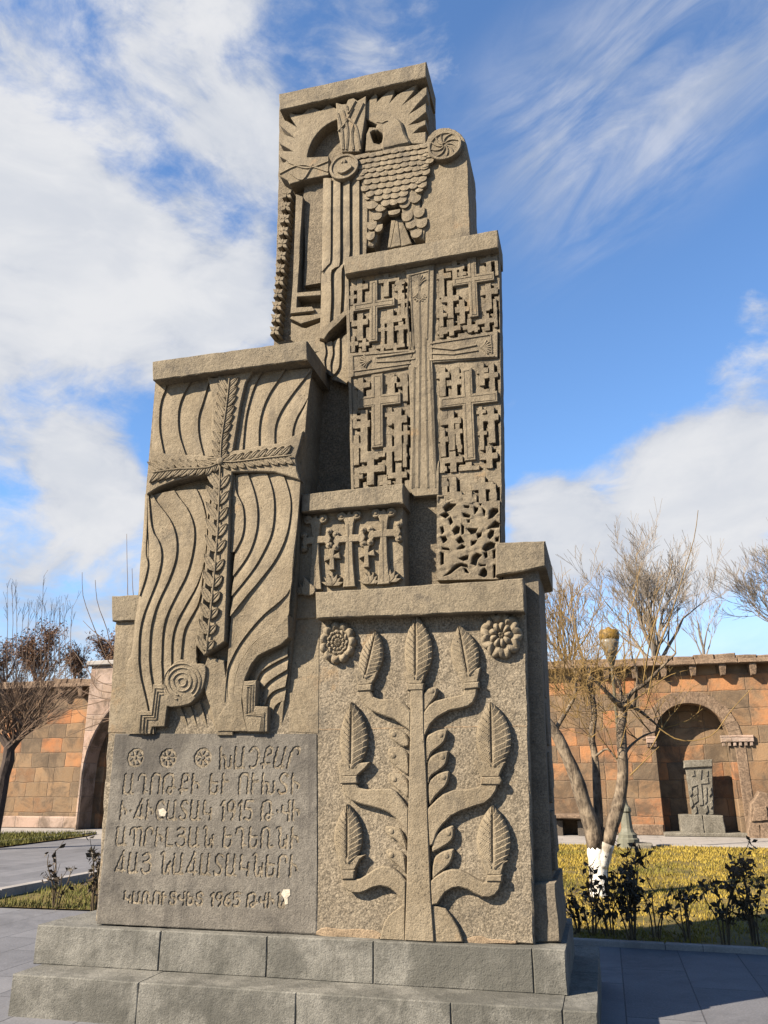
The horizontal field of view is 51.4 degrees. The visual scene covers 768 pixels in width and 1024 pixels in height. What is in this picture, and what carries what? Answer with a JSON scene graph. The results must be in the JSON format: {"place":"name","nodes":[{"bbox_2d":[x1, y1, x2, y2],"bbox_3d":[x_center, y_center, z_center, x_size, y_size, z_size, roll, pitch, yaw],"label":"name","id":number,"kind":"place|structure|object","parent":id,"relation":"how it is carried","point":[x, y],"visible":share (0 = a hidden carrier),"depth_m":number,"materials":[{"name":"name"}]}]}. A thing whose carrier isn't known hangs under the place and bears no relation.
{"place":"outdoors","nodes":[
{"label":"outdoors","id":0,"kind":"place"},
{"bbox_2d":[0,829,96,846],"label":"lawn grass","id":1,"kind":"structure","parent":0,"point":[14,838],"depth_m":21.31,"materials":[{"name":"green plant"}]},
{"bbox_2d":[0,878,97,909],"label":"grass","id":2,"kind":"structure","parent":0,"point":[48,904],"depth_m":10.55,"materials":[{"name":"plant"}]},
{"bbox_2d":[41,841,76,909],"bbox_3d":[-4.131,4.633,10.173,0.475,0.817,0.367,-1,-18,1],"label":"rose bush","id":3,"kind":"object","parent":2,"relation":"on","point":[55,878],"visible":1,"depth_m":10.19,"materials":[{"name":"green plant"}]},
{"bbox_2d":[31,569,133,738],"bbox_3d":[-5.154,3.323,15.184,3.123,6.448,1.112,-5,-19,14],"label":"arching tree","id":4,"kind":"object","parent":2,"relation":"on","point":[87,666],"visible":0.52,"depth_m":15.11,"materials":[{"name":"brown plant"}]},
{"bbox_2d":[80,836,100,910],"bbox_3d":[-3.626,4.551,10.063,0.381,0.898,0.458,-2,-18,5],"label":"rose bush","id":5,"kind":"object","parent":2,"relation":"on","point":[93,885],"visible":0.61,"depth_m":10.02,"materials":[{"name":"green plant"}]},
{"bbox_2d":[0,838,767,1023],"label":"paved court","id":6,"kind":"object","parent":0,"point":[649,986],"visible":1,"depth_m":6.77,"materials":[{"name":"grey stone"}]},
{"bbox_2d":[3,580,9,681],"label":"sapling","id":7,"kind":"object","parent":6,"relation":"on","point":[7,625],"visible":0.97,"depth_m":35.72,"materials":[{"name":"brown plant"}]},
{"bbox_2d":[11,581,18,676],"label":"sapling","id":8,"kind":"object","parent":6,"relation":"on","point":[12,629],"visible":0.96,"depth_m":35.81,"materials":[{"name":"brown plant"}]},
{"bbox_2d":[12,579,21,679],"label":"sapling","id":9,"kind":"object","parent":6,"relation":"on","point":[16,633],"visible":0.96,"depth_m":35.47,"materials":[{"name":"brown plant"}]},
{"bbox_2d":[19,603,28,669],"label":"sapling","id":10,"kind":"object","parent":6,"relation":"on","point":[21,634],"visible":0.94,"depth_m":35.43,"materials":[{"name":"brown plant"}]},
{"bbox_2d":[26,601,35,680],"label":"sapling","id":11,"kind":"object","parent":6,"relation":"on","point":[27,632],"visible":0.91,"depth_m":35.31,"materials":[{"name":"brown plant"}]},
{"bbox_2d":[33,599,41,680],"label":"sapling","id":12,"kind":"object","parent":6,"relation":"on","point":[35,630],"visible":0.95,"depth_m":35.27,"materials":[{"name":"brown plant"}]},
{"bbox_2d":[37,596,46,679],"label":"sapling","id":13,"kind":"object","parent":6,"relation":"on","point":[44,632],"visible":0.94,"depth_m":35.06,"materials":[{"name":"brown plant"}]},
{"bbox_2d":[38,570,47,680],"bbox_3d":[-14.969,7.543,34.327,0.928,10.461,0.252,-5,-19,14],"label":"sapling","id":14,"kind":"object","parent":6,"relation":"on","point":[41,620],"visible":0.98,"depth_m":35.25,"materials":[{"name":"brown plant"}]},
{"bbox_2d":[0,634,100,832],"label":"pollard tree","id":15,"kind":"object","parent":6,"relation":"on","point":[31,719],"visible":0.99,"depth_m":19.09,"materials":[{"name":"brown plant"}]},
{"bbox_2d":[48,602,54,679],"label":"sapling","id":16,"kind":"object","parent":6,"relation":"on","point":[49,633],"visible":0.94,"depth_m":35.00,"materials":[{"name":"brown plant"}]},
{"bbox_2d":[52,598,58,675],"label":"sapling","id":17,"kind":"object","parent":6,"relation":"on","point":[53,610],"visible":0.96,"depth_m":35.13,"materials":[{"name":"brown plant"}]},
{"bbox_2d":[57,598,62,670],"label":"sapling","id":18,"kind":"object","parent":6,"relation":"on","point":[59,638],"visible":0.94,"depth_m":34.92,"materials":[{"name":"brown plant"}]},
{"bbox_2d":[62,596,69,675],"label":"sapling","id":19,"kind":"object","parent":6,"relation":"on","point":[64,628],"visible":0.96,"depth_m":34.88,"materials":[{"name":"brown plant"}]},
{"bbox_2d":[69,592,80,678],"bbox_3d":[-13.504,7.931,33.854,0.852,9.413,0.202,-6,-19,17],"label":"sapling","id":20,"kind":"object","parent":6,"relation":"on","point":[70,634],"visible":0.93,"depth_m":34.62,"materials":[{"name":"brown plant"}]},
{"bbox_2d":[8,910,601,1023],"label":"stepped plinth","id":21,"kind":"structure","parent":6,"relation":"on","point":[89,969],"depth_m":5.41,"materials":[{"name":"grey stone"}]},
{"bbox_2d":[96,62,566,944],"bbox_3d":[-0.475,-0.663,7.210,3.683,7.948,1.240,-5,-19,14],"label":"carved stone monument","id":22,"kind":"object","parent":21,"relation":"on","point":[330,700],"visible":1,"depth_m":6.38,"materials":[{"name":"stone"}]},
{"bbox_2d":[0,832,767,954],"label":"kerb stones","id":23,"kind":"object","parent":6,"relation":"on","point":[12,890],"visible":0.34,"depth_m":7.78,"materials":[{"name":"grey stone"}]},
{"bbox_2d":[0,0,767,681],"label":"sky","id":24,"kind":"structure","parent":0,"point":[618,149],"materials":[{"name":"blue"}]},
{"bbox_2d":[1,828,767,845],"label":"wall base","id":25,"kind":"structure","parent":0,"point":[576,838],"depth_m":20.39,"materials":[{"name":"beige stone"}]},
{"bbox_2d":[0,678,108,828],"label":"stone wall","id":26,"kind":"structure","parent":25,"relation":"on","point":[43,786],"depth_m":26.69,"materials":[{"name":"orange stone"}]},
{"bbox_2d":[74,660,112,829],"bbox_3d":[-6.392,7.681,26.552,6.440,5.256,3.220,-5,-19,14],"label":"stone portal","id":27,"kind":"object","parent":25,"relation":"on","point":[94,737],"visible":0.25,"depth_m":26.08,"materials":[{"name":"beige stone"}]},
{"bbox_2d":[555,813,584,835],"bbox_3d":[5.081,8.534,21.804,1.022,0.557,0.800,-5,-19,14],"label":"stone bench","id":28,"kind":"object","parent":25,"relation":"on","point":[560,817],"visible":0.55,"depth_m":21.61,"materials":[{"name":"beige stone"}]},
{"bbox_2d":[548,653,767,836],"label":"stone wall","id":29,"kind":"structure","parent":25,"relation":"on","point":[734,747],"depth_m":22.29,"materials":[{"name":"stone"}]},
{"bbox_2d":[678,759,725,832],"bbox_3d":[8.502,7.717,21.597,1.115,1.957,0.530,-5,-19,14],"label":"cross stone","id":30,"kind":"object","parent":25,"relation":"on","point":[702,818],"visible":0.98,"depth_m":21.52,"materials":[{"name":"grey stone"}]},
{"bbox_2d":[746,791,767,837],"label":"carved stone","id":31,"kind":"object","parent":25,"relation":"on","point":[757,824],"visible":0.78,"depth_m":20.66,"materials":[{"name":"beige stone"}]},
{"bbox_2d":[557,843,767,947],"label":"lawn grass","id":32,"kind":"structure","parent":0,"point":[690,851],"depth_m":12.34,"materials":[{"name":"plant"}]},
{"bbox_2d":[565,889,585,934],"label":"rose bush","id":33,"kind":"object","parent":32,"relation":"on","point":[573,916],"visible":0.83,"depth_m":8.36,"materials":[{"name":"green plant"}]},
{"bbox_2d":[569,875,613,935],"bbox_3d":[2.145,4.055,8.209,0.412,0.609,0.570,-17,-25,41],"label":"rose bush","id":34,"kind":"object","parent":32,"relation":"on","point":[593,909],"visible":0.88,"depth_m":8.14,"materials":[{"name":"green plant"}]},
{"bbox_2d":[579,855,629,935],"bbox_3d":[2.287,3.978,8.246,0.527,0.775,0.467,-5,-19,14],"label":"rose bush","id":35,"kind":"object","parent":32,"relation":"on","point":[612,907],"visible":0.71,"depth_m":8.22,"materials":[{"name":"green plant"}]},
{"bbox_2d":[599,627,639,848],"bbox_3d":[5.402,5.109,18.425,0.480,4.950,0.480,-5,-19,14],"label":"street lamp","id":36,"kind":"object","parent":32,"relation":"on","point":[627,834],"visible":0.62,"depth_m":17.81,"materials":[{"name":"beige metal"}]},
{"bbox_2d":[598,838,652,939],"bbox_3d":[2.472,3.835,8.108,0.511,0.958,0.544,-17,-25,41],"label":"rose bush","id":37,"kind":"object","parent":32,"relation":"on","point":[628,884],"visible":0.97,"depth_m":8.05,"materials":[{"name":"green plant"}]},
{"bbox_2d":[636,842,652,848],"bbox_3d":[5.711,7.404,17.566,0.377,0.240,0.450,-5,-19,14],"label":"carved stone","id":38,"kind":"object","parent":32,"relation":"on","point":[642,845],"visible":0.44,"depth_m":17.39,"materials":[{"name":"beige stone"}]},
{"bbox_2d":[546,513,752,897],"bbox_3d":[3.499,2.718,11.432,3.293,5.228,2.526,-5,-19,14],"label":"whitewashed tree","id":39,"kind":"object","parent":32,"relation":"on","point":[600,843],"visible":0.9,"depth_m":11.30,"materials":[{"name":"brown plant"}]},
{"bbox_2d":[636,876,674,940],"bbox_3d":[2.700,3.954,7.955,0.384,0.635,0.259,-5,-19,14],"label":"rose bush","id":40,"kind":"object","parent":32,"relation":"on","point":[661,909],"visible":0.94,"depth_m":7.94,"materials":[{"name":"green plant"}]},
{"bbox_2d":[664,883,702,941],"bbox_3d":[2.991,3.958,7.920,0.429,0.600,0.390,16,-24,-40],"label":"rose bush","id":41,"kind":"object","parent":32,"relation":"on","point":[690,899],"visible":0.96,"depth_m":7.89,"materials":[{"name":"green plant"}]},
{"bbox_2d":[695,852,748,944],"bbox_3d":[3.305,3.789,7.805,0.433,0.847,0.449,10,-21,-28],"label":"rose bush","id":42,"kind":"object","parent":32,"relation":"on","point":[732,897],"visible":0.98,"depth_m":7.76,"materials":[{"name":"green plant"}]},
{"bbox_2d":[728,836,767,944],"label":"rose bush","id":43,"kind":"object","parent":32,"relation":"on","point":[746,906],"visible":0.91,"depth_m":7.81,"materials":[{"name":"green plant"}]},
{"label":"ground","id":44,"kind":"structure","parent":0,"visible":0},
{"bbox_2d":[0,636,29,681],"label":"bare tree","id":45,"kind":"object","parent":44,"relation":"on","point":[3,649],"visible":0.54,"depth_m":39.34,"materials":[{"name":"brown plant"}]},
{"bbox_2d":[5,617,74,680],"bbox_3d":[-16.281,9.411,37.292,3.332,8.802,3.499,-5,-19,14],"label":"bare tree","id":46,"kind":"object","parent":44,"relation":"on","point":[49,640],"visible":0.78,"depth_m":37.75,"materials":[{"name":"brown plant"}]},
{"bbox_2d":[51,641,94,678],"bbox_3d":[-14.582,9.764,36.693,1.884,7.730,1.919,15,-23,-38],"label":"bare tree","id":47,"kind":"object","parent":44,"relation":"on","point":[78,663],"visible":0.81,"depth_m":37.42,"materials":[{"name":"brown plant"}]},
{"bbox_2d":[85,628,114,659],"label":"bare tree","id":48,"kind":"object","parent":44,"relation":"on","point":[108,650],"visible":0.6,"depth_m":38.31,"materials":[{"name":"brown plant"}]},
{"bbox_2d":[545,561,608,661],"bbox_3d":[7.589,6.915,31.488,3.386,9.667,3.126,-5,-19,14],"label":"bare tree","id":49,"kind":"object","parent":44,"relation":"on","point":[550,615],"visible":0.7,"depth_m":32.07,"materials":[{"name":"brown plant"}]},
{"bbox_2d":[555,499,740,657],"bbox_3d":[11.469,5.885,33.836,7.332,13.065,5.134,-13,-22,35],"label":"bare tree","id":50,"kind":"object","parent":44,"relation":"on","point":[645,589],"visible":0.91,"depth_m":34.70,"materials":[{"name":"brown plant"}]},
{"bbox_2d":[676,581,727,654],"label":"bare tree","id":51,"kind":"object","parent":44,"relation":"on","point":[699,633],"visible":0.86,"depth_m":41.38,"materials":[{"name":"brown plant"}]},
{"bbox_2d":[704,518,767,621],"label":"bare tree","id":52,"kind":"object","parent":44,"relation":"on","point":[753,595],"visible":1,"depth_m":34.12,"materials":[{"name":"brown plant"}]}
]}

